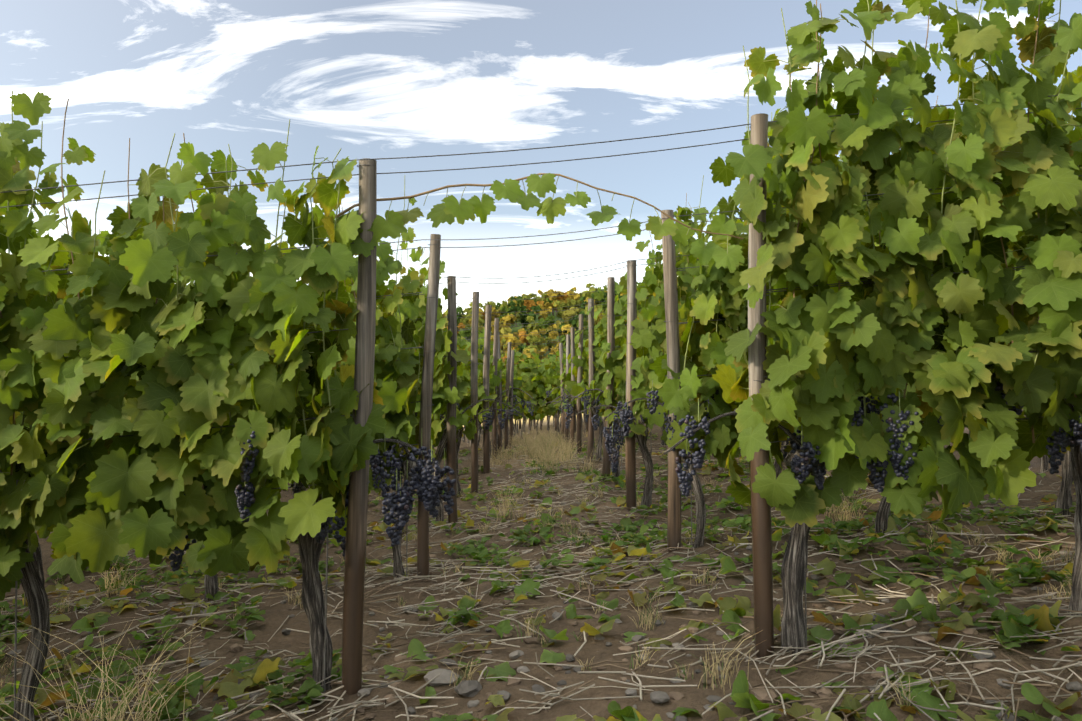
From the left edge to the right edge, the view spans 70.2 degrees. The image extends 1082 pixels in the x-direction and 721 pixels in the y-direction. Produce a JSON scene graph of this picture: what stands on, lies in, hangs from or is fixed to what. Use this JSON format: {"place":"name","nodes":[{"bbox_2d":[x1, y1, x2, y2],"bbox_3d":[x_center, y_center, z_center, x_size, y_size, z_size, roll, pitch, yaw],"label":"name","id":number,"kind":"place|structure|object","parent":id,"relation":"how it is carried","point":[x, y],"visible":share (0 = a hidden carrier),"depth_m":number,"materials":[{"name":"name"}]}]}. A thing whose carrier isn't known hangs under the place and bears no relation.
{"place":"outdoors","nodes":[
{"label":"outdoors","id":0,"kind":"place"},
{"bbox_2d":[14,399,1042,707],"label":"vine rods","id":1,"kind":"object","parent":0,"point":[326,597],"visible":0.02,"depth_m":2.86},
{"bbox_2d":[0,311,1081,720],"bbox_3d":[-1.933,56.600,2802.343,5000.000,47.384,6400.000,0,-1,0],"label":"ground","id":2,"kind":"structure","parent":0,"point":[592,649],"depth_m":3.65,"materials":[{"name":"soil"}]},
{"bbox_2d":[458,303,604,368],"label":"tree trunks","id":3,"kind":"object","parent":2,"relation":"on","point":[544,338],"visible":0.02,"depth_m":293.86,"materials":[{"name":"brown wood"}]},
{"bbox_2d":[421,283,626,365],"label":"distant trees","id":4,"kind":"object","parent":3,"relation":"attached to","point":[512,307],"visible":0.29,"depth_m":293.50,"materials":[{"name":"green plant"}]},
{"bbox_2d":[0,428,1080,720],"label":"grass tufts","id":5,"kind":"object","parent":2,"relation":"on","point":[536,448],"visible":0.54,"depth_m":3.73,"materials":[{"name":"green plant"}]},
{"bbox_2d":[0,430,1080,720],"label":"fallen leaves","id":6,"kind":"object","parent":2,"relation":"on","point":[730,610],"visible":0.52,"depth_m":3.43,"materials":[{"name":"green plant"}]},
{"bbox_2d":[0,443,1081,720],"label":"cut straw canes","id":7,"kind":"object","parent":2,"relation":"on","point":[434,567],"visible":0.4,"depth_m":3.52,"materials":[{"name":"plant"}]},
{"bbox_2d":[0,435,1081,720],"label":"weed plants","id":8,"kind":"object","parent":2,"relation":"on","point":[1010,575],"visible":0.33,"depth_m":3.94,"materials":[{"name":"green plant"}]},
{"bbox_2d":[4,452,1081,720],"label":"stones","id":9,"kind":"object","parent":2,"relation":"on","point":[470,688],"visible":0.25,"depth_m":2.98,"materials":[{"name":"grey stone"}]},
{"bbox_2d":[12,402,1081,720],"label":"vine trunks","id":10,"kind":"object","parent":2,"relation":"in","point":[794,564],"visible":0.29,"depth_m":2.91,"materials":[{"name":"brown plant"}]},
{"bbox_2d":[0,386,1074,502],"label":"grape stems","id":11,"kind":"object","parent":10,"relation":"attached to","point":[781,427],"visible":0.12,"depth_m":4.58,"materials":[{"name":"brown plant"}]},
{"bbox_2d":[0,0,1081,547],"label":"vine shoots","id":12,"kind":"object","parent":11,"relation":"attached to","point":[404,198],"visible":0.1,"depth_m":2.90,"materials":[{"name":"green plant"}]},
{"bbox_2d":[168,373,1081,570],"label":"grape clusters","id":13,"kind":"object","parent":11,"relation":"hanging from","point":[426,487],"visible":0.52,"depth_m":2.85,"materials":[{"name":"purple food"}]},
{"bbox_2d":[342,113,773,694],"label":"wooden posts","id":14,"kind":"object","parent":2,"relation":"on","point":[354,585],"visible":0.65,"depth_m":4.50,"materials":[{"name":"brown wood"}]},
{"bbox_2d":[0,95,1081,494],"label":"trellis wires","id":15,"kind":"object","parent":14,"relation":"attached to","point":[504,245],"visible":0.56,"depth_m":2.96,"materials":[{"name":"grey metal"}]},
{"bbox_2d":[0,0,1081,600],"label":"vine leaves","id":16,"kind":"object","parent":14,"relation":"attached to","point":[98,504],"visible":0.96,"depth_m":2.78,"materials":[{"name":"green plant"}]},
{"bbox_2d":[86,148,1032,461],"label":"vine leaves","id":17,"kind":"object","parent":14,"relation":"attached to","point":[648,346],"visible":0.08,"depth_m":6.17,"materials":[{"name":"green plant"}]},
{"bbox_2d":[457,276,678,424],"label":"vine leaves","id":18,"kind":"object","parent":14,"relation":"attached to","point":[545,376],"visible":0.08,"depth_m":17.55,"materials":[{"name":"green plant"}]},
{"bbox_2d":[0,0,1081,314],"label":"sky","id":19,"kind":"structure","parent":0,"point":[372,79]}
]}

